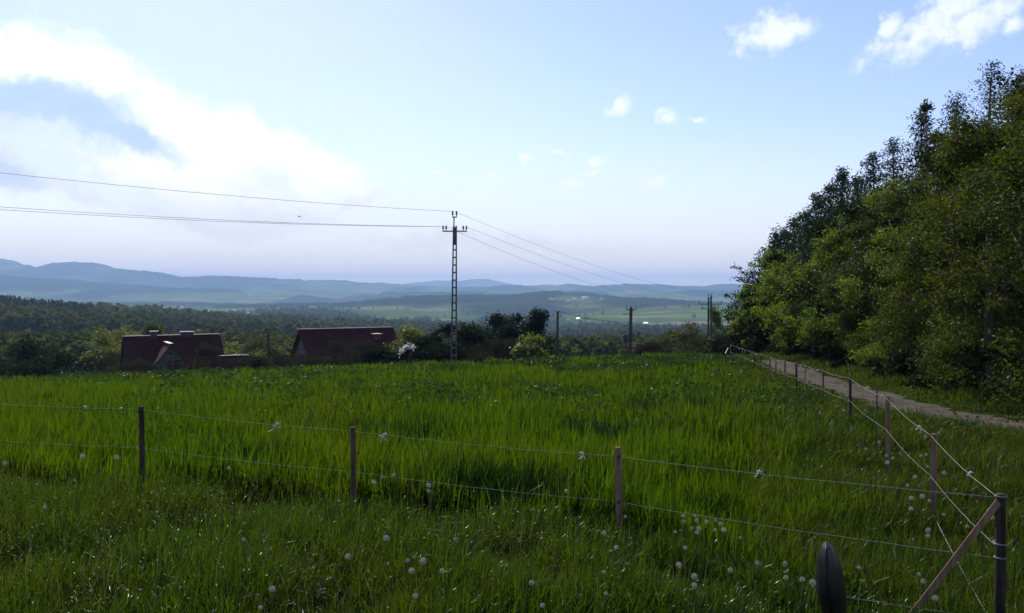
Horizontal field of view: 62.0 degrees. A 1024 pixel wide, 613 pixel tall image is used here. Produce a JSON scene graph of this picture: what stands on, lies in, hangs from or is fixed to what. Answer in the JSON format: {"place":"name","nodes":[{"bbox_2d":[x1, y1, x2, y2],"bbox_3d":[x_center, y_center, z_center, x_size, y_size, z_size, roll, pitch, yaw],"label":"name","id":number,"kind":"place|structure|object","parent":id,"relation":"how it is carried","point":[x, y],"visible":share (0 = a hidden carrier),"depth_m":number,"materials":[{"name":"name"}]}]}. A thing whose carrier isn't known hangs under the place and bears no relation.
{"place":"outdoors","nodes":[
{"label":"outdoors","id":0,"kind":"place"},
{"bbox_2d":[0,259,743,303],"bbox_3d":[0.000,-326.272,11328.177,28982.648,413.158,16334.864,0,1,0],"label":"hills","id":1,"kind":"structure","parent":0,"point":[76,281],"depth_m":7300.82,"materials":[{"name":"blue"}]},
{"bbox_2d":[4,290,742,336],"bbox_3d":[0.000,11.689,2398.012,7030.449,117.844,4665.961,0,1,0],"label":"valley","id":2,"kind":"structure","parent":0,"point":[659,313],"depth_m":2788.14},
{"bbox_2d":[0,333,62,376],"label":"bush","id":3,"kind":"object","parent":2,"relation":"on","point":[24,350],"visible":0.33,"depth_m":83.72,"materials":[{"name":"green plant"}]},
{"bbox_2d":[0,294,84,312],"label":"conifer stand","id":4,"kind":"object","parent":2,"relation":"on","point":[6,301],"visible":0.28,"depth_m":596.85,"materials":[{"name":"plant"}]},
{"bbox_2d":[31,344,115,374],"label":"bush","id":5,"kind":"object","parent":2,"relation":"on","point":[79,365],"visible":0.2,"depth_m":86.81,"materials":[{"name":"green plant"}]},
{"bbox_2d":[77,324,124,368],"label":"broadleaf tree","id":6,"kind":"object","parent":2,"relation":"on","point":[102,340],"visible":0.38,"depth_m":105.60,"materials":[{"name":"green plant"}]},
{"bbox_2d":[89,322,142,371],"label":"broadleaf tree","id":7,"kind":"object","parent":2,"relation":"on","point":[117,335],"visible":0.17,"depth_m":118.08,"materials":[{"name":"green plant"}]},
{"bbox_2d":[139,320,169,334],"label":"broadleaf tree","id":8,"kind":"object","parent":2,"relation":"on","point":[149,327],"visible":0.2,"depth_m":121.32,"materials":[{"name":"green plant"}]},
{"bbox_2d":[120,331,223,373],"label":"gabled house","id":9,"kind":"structure","parent":2,"relation":"on","point":[153,346],"depth_m":104.68,"materials":[{"name":"brown brick"}]},
{"bbox_2d":[215,354,248,370],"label":"shed","id":10,"kind":"structure","parent":2,"relation":"on","point":[227,357],"depth_m":96.48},
{"bbox_2d":[223,337,252,367],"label":"broadleaf tree","id":11,"kind":"object","parent":2,"relation":"on","point":[231,348],"visible":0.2,"depth_m":116.28,"materials":[{"name":"green plant"}]},
{"bbox_2d":[238,334,273,358],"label":"broadleaf tree","id":12,"kind":"object","parent":2,"relation":"on","point":[253,345],"visible":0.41,"depth_m":127.80,"materials":[{"name":"green plant"}]},
{"bbox_2d":[249,338,294,366],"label":"broadleaf tree","id":13,"kind":"object","parent":2,"relation":"on","point":[279,352],"visible":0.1,"depth_m":112.34,"materials":[{"name":"green plant"}]},
{"bbox_2d":[290,327,401,364],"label":"long house","id":14,"kind":"structure","parent":2,"relation":"on","point":[310,340],"depth_m":105.90,"materials":[{"name":"brick"}]},
{"bbox_2d":[4,298,728,337],"bbox_3d":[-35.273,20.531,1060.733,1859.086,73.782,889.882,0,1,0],"label":"valley woods","id":15,"kind":"object","parent":2,"relation":"on","point":[288,323],"visible":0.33,"depth_m":894.71,"materials":[{"name":"green plant"}]},
{"bbox_2d":[0,302,739,377],"bbox_3d":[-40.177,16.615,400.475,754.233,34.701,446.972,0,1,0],"label":"woods","id":16,"kind":"object","parent":2,"relation":"on","point":[59,324],"visible":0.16,"depth_m":361.02,"materials":[{"name":"green plant"}]},
{"bbox_2d":[383,323,427,363],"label":"broadleaf tree","id":17,"kind":"object","parent":2,"relation":"on","point":[405,334],"visible":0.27,"depth_m":98.92,"materials":[{"name":"green plant"}]},
{"bbox_2d":[142,295,732,329],"bbox_3d":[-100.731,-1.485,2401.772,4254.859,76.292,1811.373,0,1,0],"label":"distant woods","id":18,"kind":"object","parent":2,"relation":"on","point":[324,313],"visible":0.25,"depth_m":1977.57,"materials":[{"name":"green plant"}]},
{"bbox_2d":[623,306,635,355],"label":"transformer pole","id":19,"kind":"object","parent":2,"relation":"on","point":[625,336],"visible":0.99,"depth_m":123.90,"materials":[{"name":"concrete"}]},
{"bbox_2d":[654,327,681,354],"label":"broadleaf tree","id":20,"kind":"object","parent":2,"relation":"on","point":[667,337],"visible":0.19,"depth_m":117.69,"materials":[{"name":"green plant"}]},
{"bbox_2d":[667,320,709,354],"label":"broadleaf tree","id":21,"kind":"object","parent":2,"relation":"on","point":[695,340],"visible":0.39,"depth_m":110.70,"materials":[{"name":"green plant"}]},
{"bbox_2d":[698,293,721,338],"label":"double pole","id":22,"kind":"object","parent":2,"relation":"on","point":[710,302],"visible":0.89,"depth_m":137.94,"materials":[{"name":"wood"}]},
{"bbox_2d":[706,305,724,335],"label":"broadleaf tree","id":23,"kind":"object","parent":2,"relation":"on","point":[716,315],"visible":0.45,"depth_m":141.59,"materials":[{"name":"green plant"}]},
{"bbox_2d":[0,354,1023,612],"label":"field","id":24,"kind":"structure","parent":0,"point":[900,466],"depth_m":9.01,"materials":[{"name":"plant"}]},
{"bbox_2d":[0,347,84,377],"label":"bush","id":25,"kind":"object","parent":24,"relation":"on","point":[58,358],"visible":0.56,"depth_m":79.04,"materials":[{"name":"green plant"}]},
{"bbox_2d":[62,345,141,374],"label":"bush","id":26,"kind":"object","parent":24,"relation":"on","point":[104,363],"visible":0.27,"depth_m":79.52,"materials":[{"name":"green plant"}]},
{"bbox_2d":[109,356,160,374],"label":"bush","id":27,"kind":"object","parent":24,"relation":"on","point":[146,368],"visible":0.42,"depth_m":78.03,"materials":[{"name":"green plant"}]},
{"bbox_2d":[156,352,212,371],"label":"bush","id":28,"kind":"object","parent":24,"relation":"on","point":[193,367],"visible":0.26,"depth_m":80.91,"materials":[{"name":"green plant"}]},
{"bbox_2d":[192,341,223,369],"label":"bush","id":29,"kind":"object","parent":24,"relation":"on","point":[203,352],"visible":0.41,"depth_m":85.97,"materials":[{"name":"green plant"}]},
{"bbox_2d":[224,354,271,369],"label":"bush","id":30,"kind":"object","parent":24,"relation":"on","point":[254,360],"visible":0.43,"depth_m":79.13,"materials":[{"name":"green plant"}]},
{"bbox_2d":[244,342,295,370],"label":"bush","id":31,"kind":"object","parent":24,"relation":"on","point":[280,360],"visible":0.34,"depth_m":78.60,"materials":[{"name":"green plant"}]},
{"bbox_2d":[283,348,325,367],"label":"bush","id":32,"kind":"object","parent":24,"relation":"on","point":[311,362],"visible":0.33,"depth_m":79.67,"materials":[{"name":"green plant"}]},
{"bbox_2d":[317,337,361,366],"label":"bush","id":33,"kind":"object","parent":24,"relation":"on","point":[336,346],"visible":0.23,"depth_m":77.95,"materials":[{"name":"green plant"}]},
{"bbox_2d":[335,337,390,366],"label":"bush","id":34,"kind":"object","parent":24,"relation":"on","point":[351,360],"visible":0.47,"depth_m":75.89,"materials":[{"name":"green plant"}]},
{"bbox_2d":[360,343,416,365],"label":"bush","id":35,"kind":"object","parent":24,"relation":"on","point":[382,351],"visible":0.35,"depth_m":76.01,"materials":[{"name":"green plant"}]},
{"bbox_2d":[398,343,416,363],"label":"flowering shrub","id":36,"kind":"object","parent":24,"relation":"on","point":[407,346],"visible":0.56,"depth_m":76.76,"materials":[{"name":"white plant"}]},
{"bbox_2d":[17,358,840,527],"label":"dark tufts","id":37,"kind":"object","parent":24,"relation":"on","point":[514,482],"visible":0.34,"depth_m":8.99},
{"bbox_2d":[406,333,453,362],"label":"bush","id":38,"kind":"object","parent":24,"relation":"on","point":[423,350],"visible":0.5,"depth_m":77.74,"materials":[{"name":"green plant"}]},
{"bbox_2d":[0,349,873,604],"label":"cereal crop","id":39,"kind":"object","parent":24,"relation":"on","point":[509,426],"visible":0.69,"depth_m":12.39,"materials":[{"name":"plant"}]},
{"bbox_2d":[424,322,462,361],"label":"broadleaf tree","id":40,"kind":"object","parent":24,"relation":"on","point":[437,337],"visible":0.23,"depth_m":81.74,"materials":[{"name":"green plant"}]},
{"bbox_2d":[442,211,466,361],"bbox_3d":[-4.151,-0.975,61.936,1.830,11.920,0.315,0,1,0],"label":"power pole","id":41,"kind":"object","parent":24,"relation":"on","point":[454,231],"visible":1,"depth_m":61.89,"materials":[{"name":"concrete"}]},
{"bbox_2d":[7,207,387,225],"bbox_3d":[-24.224,-5.364,42.889,53.884,0.958,0.022,-1,2,-44],"label":"power wire","id":42,"kind":"object","parent":41,"relation":"attached to","point":[194,218],"visible":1,"depth_m":48.71,"materials":[{"name":"grey"}]},
{"bbox_2d":[0,209,445,226],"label":"power wire","id":43,"kind":"object","parent":41,"relation":"attached to","point":[228,221],"visible":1,"depth_m":49.92,"materials":[{"name":"grey"}]},
{"bbox_2d":[5,173,454,211],"bbox_3d":[-24.182,-7.188,42.857,55.223,1.704,0.022,-1,2,-43],"label":"power wire","id":44,"kind":"object","parent":41,"relation":"attached to","point":[216,194],"visible":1,"depth_m":49.16,"materials":[{"name":"grey"}]},
{"bbox_2d":[438,322,493,362],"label":"bush","id":45,"kind":"object","parent":24,"relation":"on","point":[467,334],"visible":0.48,"depth_m":79.65,"materials":[{"name":"green plant"}]},
{"bbox_2d":[0,454,933,612],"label":"seed heads","id":46,"kind":"object","parent":24,"relation":"on","point":[361,547],"visible":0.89,"depth_m":6.30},
{"bbox_2d":[462,320,500,357],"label":"broadleaf tree","id":47,"kind":"object","parent":24,"relation":"on","point":[478,328],"visible":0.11,"depth_m":84.24,"materials":[{"name":"green plant"}]},
{"bbox_2d":[462,337,522,362],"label":"bush","id":48,"kind":"object","parent":24,"relation":"on","point":[497,347],"visible":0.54,"depth_m":74.33,"materials":[{"name":"green plant"}]},
{"bbox_2d":[475,310,514,358],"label":"broadleaf tree","id":49,"kind":"object","parent":24,"relation":"on","point":[496,320],"visible":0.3,"depth_m":87.17,"materials":[{"name":"green plant"}]},
{"bbox_2d":[488,336,524,360],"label":"bush","id":50,"kind":"object","parent":24,"relation":"on","point":[513,342],"visible":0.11,"depth_m":75.55,"materials":[{"name":"green plant"}]},
{"bbox_2d":[6,404,1007,612],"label":"wire fence","id":51,"kind":"object","parent":24,"relation":"on","point":[997,507],"visible":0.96,"depth_m":5.77,"materials":[{"name":"brown wood"}]},
{"bbox_2d":[489,312,527,359],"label":"broadleaf tree","id":52,"kind":"object","parent":24,"relation":"on","point":[506,331],"visible":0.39,"depth_m":83.62,"materials":[{"name":"green plant"}]},
{"bbox_2d":[0,351,1018,447],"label":"field weeds","id":53,"kind":"object","parent":24,"relation":"on","point":[453,366],"visible":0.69,"depth_m":26.90,"materials":[{"name":"green plant"}]},
{"bbox_2d":[0,462,1023,612],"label":"meadow grass","id":54,"kind":"structure","parent":24,"relation":"on","point":[460,581],"depth_m":6.33,"materials":[{"name":"plant"}]},
{"bbox_2d":[509,332,554,360],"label":"bush","id":55,"kind":"object","parent":24,"relation":"on","point":[531,347],"visible":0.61,"depth_m":69.54,"materials":[{"name":"green plant"}]},
{"bbox_2d":[518,306,566,358],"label":"broadleaf tree","id":56,"kind":"object","parent":24,"relation":"on","point":[537,319],"visible":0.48,"depth_m":79.69,"materials":[{"name":"green plant"}]},
{"bbox_2d":[627,340,670,354],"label":"bush","id":57,"kind":"object","parent":24,"relation":"on","point":[652,346],"visible":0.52,"depth_m":73.70,"materials":[{"name":"green plant"}]},
{"bbox_2d":[661,336,696,352],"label":"bush","id":58,"kind":"object","parent":24,"relation":"on","point":[686,349],"visible":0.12,"depth_m":75.98,"materials":[{"name":"green plant"}]},
{"bbox_2d":[687,334,740,354],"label":"bush","id":59,"kind":"object","parent":24,"relation":"on","point":[714,344],"visible":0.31,"depth_m":71.42,"materials":[{"name":"green plant"}]},
{"bbox_2d":[717,323,749,353],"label":"bush","id":60,"kind":"object","parent":24,"relation":"on","point":[734,340],"visible":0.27,"depth_m":67.84,"materials":[{"name":"green plant"}]},
{"bbox_2d":[718,230,782,334],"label":"pine tree","id":61,"kind":"object","parent":24,"relation":"on","point":[775,235],"visible":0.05,"depth_m":74.39,"materials":[{"name":"green plant"}]},
{"bbox_2d":[733,324,769,354],"bbox_3d":[16.431,2.423,58.100,2.284,2.442,2.804,0,1,0],"label":"bush","id":62,"kind":"object","parent":24,"relation":"on","point":[752,332],"visible":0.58,"depth_m":57.62,"materials":[{"name":"green plant"}]},
{"bbox_2d":[726,282,782,347],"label":"broadleaf tree","id":63,"kind":"object","parent":24,"relation":"on","point":[748,291],"visible":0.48,"depth_m":59.95,"materials":[{"name":"green plant"}]},
{"bbox_2d":[722,227,792,322],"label":"pine tree","id":64,"kind":"object","parent":24,"relation":"on","point":[779,241],"visible":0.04,"depth_m":71.16,"materials":[{"name":"green plant"}]},
{"bbox_2d":[727,248,793,347],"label":"broadleaf tree","id":65,"kind":"object","parent":24,"relation":"on","point":[769,258],"visible":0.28,"depth_m":60.32,"materials":[{"name":"green plant"}]},
{"bbox_2d":[719,216,801,318],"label":"pine tree","id":66,"kind":"object","parent":24,"relation":"on","point":[794,222],"visible":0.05,"depth_m":68.16,"materials":[{"name":"green plant"}]},
{"bbox_2d":[746,333,786,353],"bbox_3d":[17.339,2.577,56.023,3.409,1.743,3.588,0,1,0],"label":"bush","id":67,"kind":"object","parent":24,"relation":"on","point":[753,345],"visible":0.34,"depth_m":55.51,"materials":[{"name":"green plant"}]},
{"bbox_2d":[744,206,813,329],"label":"pine tree","id":68,"kind":"object","parent":24,"relation":"on","point":[792,237],"visible":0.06,"depth_m":64.77,"materials":[{"name":"green plant"}]},
{"bbox_2d":[747,260,834,348],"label":"broadleaf tree","id":69,"kind":"object","parent":24,"relation":"on","point":[767,292],"visible":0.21,"depth_m":53.84,"materials":[{"name":"green plant"}]},
{"bbox_2d":[755,192,828,315],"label":"pine tree","id":70,"kind":"object","parent":24,"relation":"on","point":[807,221],"visible":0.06,"depth_m":61.62,"materials":[{"name":"green plant"}]},
{"bbox_2d":[754,180,840,307],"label":"pine tree","id":71,"kind":"object","parent":24,"relation":"on","point":[828,191],"visible":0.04,"depth_m":59.73,"materials":[{"name":"green plant"}]},
{"bbox_2d":[781,333,818,355],"bbox_3d":[17.384,2.369,50.184,2.691,1.691,2.434,1,1,28],"label":"bush","id":72,"kind":"object","parent":24,"relation":"on","point":[794,350],"visible":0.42,"depth_m":49.83,"materials":[{"name":"green plant"}]},
{"bbox_2d":[747,248,853,351],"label":"broadleaf tree","id":73,"kind":"object","parent":24,"relation":"on","point":[777,312],"visible":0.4,"depth_m":47.84,"materials":[{"name":"green plant"}]},
{"bbox_2d":[773,229,861,351],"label":"broadleaf tree","id":74,"kind":"object","parent":24,"relation":"on","point":[801,286],"visible":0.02,"depth_m":51.39,"materials":[{"name":"green plant"}]},
{"bbox_2d":[797,166,854,306],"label":"pine tree","id":75,"kind":"object","parent":24,"relation":"on","point":[841,177],"visible":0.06,"depth_m":57.81,"materials":[{"name":"green plant"}]},
{"bbox_2d":[799,337,855,359],"bbox_3d":[16.041,2.284,43.071,2.894,1.681,2.686,0,1,18],"label":"bush","id":76,"kind":"object","parent":24,"relation":"on","point":[815,345],"visible":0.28,"depth_m":43.36,"materials":[{"name":"green plant"}]},
{"bbox_2d":[774,214,892,359],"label":"broadleaf tree","id":77,"kind":"object","parent":24,"relation":"on","point":[844,321],"visible":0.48,"depth_m":40.89,"materials":[{"name":"green plant"}]},
{"bbox_2d":[803,169,871,316],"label":"pine tree","id":78,"kind":"object","parent":24,"relation":"on","point":[843,196],"visible":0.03,"depth_m":54.84,"materials":[{"name":"green plant"}]},
{"bbox_2d":[773,202,913,343],"bbox_3d":[18.771,-1.447,43.213,9.460,8.434,7.474,0,1,-15],"label":"broadleaf tree","id":79,"kind":"object","parent":24,"relation":"on","point":[807,294],"visible":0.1,"depth_m":43.89,"materials":[{"name":"green plant"}]},
{"bbox_2d":[793,146,903,312],"bbox_3d":[22.065,-3.603,51.603,8.922,12.240,8.975,1,1,33],"label":"pine tree","id":80,"kind":"object","parent":24,"relation":"on","point":[873,167],"visible":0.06,"depth_m":51.76,"materials":[{"name":"green plant"}]},
{"bbox_2d":[818,339,884,369],"bbox_3d":[14.914,2.115,37.114,3.005,1.807,1.849,1,1,30],"label":"bush","id":81,"kind":"object","parent":24,"relation":"on","point":[835,352],"visible":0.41,"depth_m":37.14,"materials":[{"name":"green plant"}]},
{"bbox_2d":[682,346,1023,612],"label":"verge grass","id":82,"kind":"structure","parent":24,"relation":"on","point":[838,437],"depth_m":9.84,"materials":[{"name":"plant"}]},
{"bbox_2d":[725,344,995,612],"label":"wire fence","id":83,"kind":"object","parent":24,"relation":"on","point":[933,479],"visible":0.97,"depth_m":11.12,"materials":[{"name":"wood"}]},
{"bbox_2d":[817,136,917,310],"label":"pine tree","id":84,"kind":"object","parent":24,"relation":"on","point":[890,148],"visible":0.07,"depth_m":49.83,"materials":[{"name":"green plant"}]},
{"bbox_2d":[810,202,934,366],"bbox_3d":[15.523,-0.764,35.711,5.995,7.475,4.875,-1,1,-30],"label":"broadleaf tree","id":85,"kind":"object","parent":24,"relation":"on","point":[861,272],"visible":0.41,"depth_m":35.34,"materials":[{"name":"green plant"}]},
{"bbox_2d":[817,174,963,348],"bbox_3d":[18.092,-1.580,39.315,7.274,8.518,7.367,0,1,0],"label":"broadleaf tree","id":86,"kind":"object","parent":24,"relation":"on","point":[850,212],"visible":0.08,"depth_m":38.62,"materials":[{"name":"green plant"}]},
{"bbox_2d":[861,338,921,375],"bbox_3d":[14.386,2.049,31.875,2.220,1.790,2.933,1,1,30],"label":"bush","id":87,"kind":"object","parent":24,"relation":"on","point":[875,364],"visible":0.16,"depth_m":31.47,"materials":[{"name":"green plant"}]},
{"bbox_2d":[830,174,981,376],"bbox_3d":[14.525,-1.003,30.955,4.976,7.809,5.300,-1,1,-26],"label":"broadleaf tree","id":88,"kind":"object","parent":24,"relation":"on","point":[879,334],"visible":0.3,"depth_m":30.90,"materials":[{"name":"green plant"}]},
{"bbox_2d":[872,345,943,381],"bbox_3d":[13.172,2.016,27.683,2.661,1.675,2.054,0,1,0],"label":"bush","id":89,"kind":"object","parent":24,"relation":"on","point":[899,363],"visible":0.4,"depth_m":27.25,"materials":[{"name":"green plant"}]},
{"bbox_2d":[878,110,943,344],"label":"pine tree","id":90,"kind":"object","parent":24,"relation":"on","point":[923,123],"visible":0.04,"depth_m":43.80,"materials":[{"name":"green plant"}]},
{"bbox_2d":[832,153,1021,316],"bbox_3d":[16.827,-1.879,34.655,6.986,9.142,7.664,0,1,-22],"label":"broadleaf tree","id":91,"kind":"object","parent":24,"relation":"on","point":[874,215],"visible":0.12,"depth_m":35.62,"materials":[{"name":"green plant"}]},
{"bbox_2d":[900,98,957,336],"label":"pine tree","id":92,"kind":"object","parent":24,"relation":"on","point":[926,107],"visible":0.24,"depth_m":32.69,"materials":[{"name":"green plant"}]},
{"bbox_2d":[859,156,1020,384],"bbox_3d":[14.013,-1.135,27.134,5.862,7.896,5.544,0,1,0],"label":"broadleaf tree","id":93,"kind":"object","parent":24,"relation":"on","point":[909,314],"visible":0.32,"depth_m":26.97,"materials":[{"name":"green plant"}]},
{"bbox_2d":[883,89,1000,306],"bbox_3d":[21.083,-3.905,40.022,7.454,12.393,7.938,1,2,39],"label":"pine tree","id":94,"kind":"object","parent":24,"relation":"on","point":[954,105],"visible":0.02,"depth_m":39.74,"materials":[{"name":"green plant"}]},
{"bbox_2d":[875,66,1023,376],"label":"broadleaf tree","id":95,"kind":"object","parent":24,"relation":"on","point":[928,153],"visible":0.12,"depth_m":26.90,"materials":[{"name":"green plant"}]},
{"bbox_2d":[901,343,999,392],"bbox_3d":[12.249,1.859,23.788,2.466,1.765,2.278,0,1,0],"label":"bush","id":96,"kind":"object","parent":24,"relation":"on","point":[968,350],"visible":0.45,"depth_m":23.67,"materials":[{"name":"green plant"}]},
{"bbox_2d":[885,91,1023,391],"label":"broadleaf tree","id":97,"kind":"object","parent":24,"relation":"on","point":[975,141],"visible":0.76,"depth_m":23.37,"materials":[{"name":"green plant"}]},
{"bbox_2d":[887,59,1022,307],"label":"pine tree","id":98,"kind":"object","parent":24,"relation":"on","point":[989,90],"visible":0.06,"depth_m":35.84,"materials":[{"name":"green plant"}]},
{"bbox_2d":[890,155,1023,327],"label":"broadleaf tree","id":99,"kind":"object","parent":24,"relation":"on","point":[1018,297],"visible":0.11,"depth_m":25.65,"materials":[{"name":"green plant"}]},
{"bbox_2d":[892,129,1023,345],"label":"broadleaf tree","id":100,"kind":"object","parent":24,"relation":"on","point":[922,219],"visible":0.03,"depth_m":30.20,"materials":[{"name":"green plant"}]},
{"bbox_2d":[898,74,1023,410],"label":"broadleaf tree","id":101,"kind":"object","parent":24,"relation":"on","point":[989,212],"visible":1,"depth_m":19.99,"materials":[{"name":"green plant"}]},
{"bbox_2d":[942,325,1023,404],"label":"bush","id":102,"kind":"object","parent":24,"relation":"on","point":[976,369],"visible":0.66,"depth_m":20.86,"materials":[{"name":"green plant"}]},
{"bbox_2d":[951,64,1023,317],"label":"pine tree","id":103,"kind":"object","parent":24,"relation":"on","point":[1022,74],"visible":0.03,"depth_m":33.87,"materials":[{"name":"green plant"}]},
{"bbox_2d":[970,77,1023,376],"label":"tree","id":104,"kind":"object","parent":24,"relation":"on","point":[1016,85],"visible":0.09,"depth_m":26.98,"materials":[{"name":"green plant"}]},
{"bbox_2d":[0,451,1023,612],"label":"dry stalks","id":105,"kind":"object","parent":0,"point":[344,542],"visible":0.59,"depth_m":6.37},
{"bbox_2d":[0,0,1023,285],"label":"sky","id":106,"kind":"structure","parent":0,"point":[650,141],"materials":[{"name":"blue"}]},
{"bbox_2d":[816,541,846,612],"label":"motorcycle mirror","id":107,"kind":"object","parent":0,"point":[831,589],"visible":1,"depth_m":1.13,"materials":[{"name":"plastic"}]},
{"bbox_2d":[759,360,1023,429],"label":"dirt track","id":108,"kind":"structure","parent":0,"point":[869,396],"depth_m":22.98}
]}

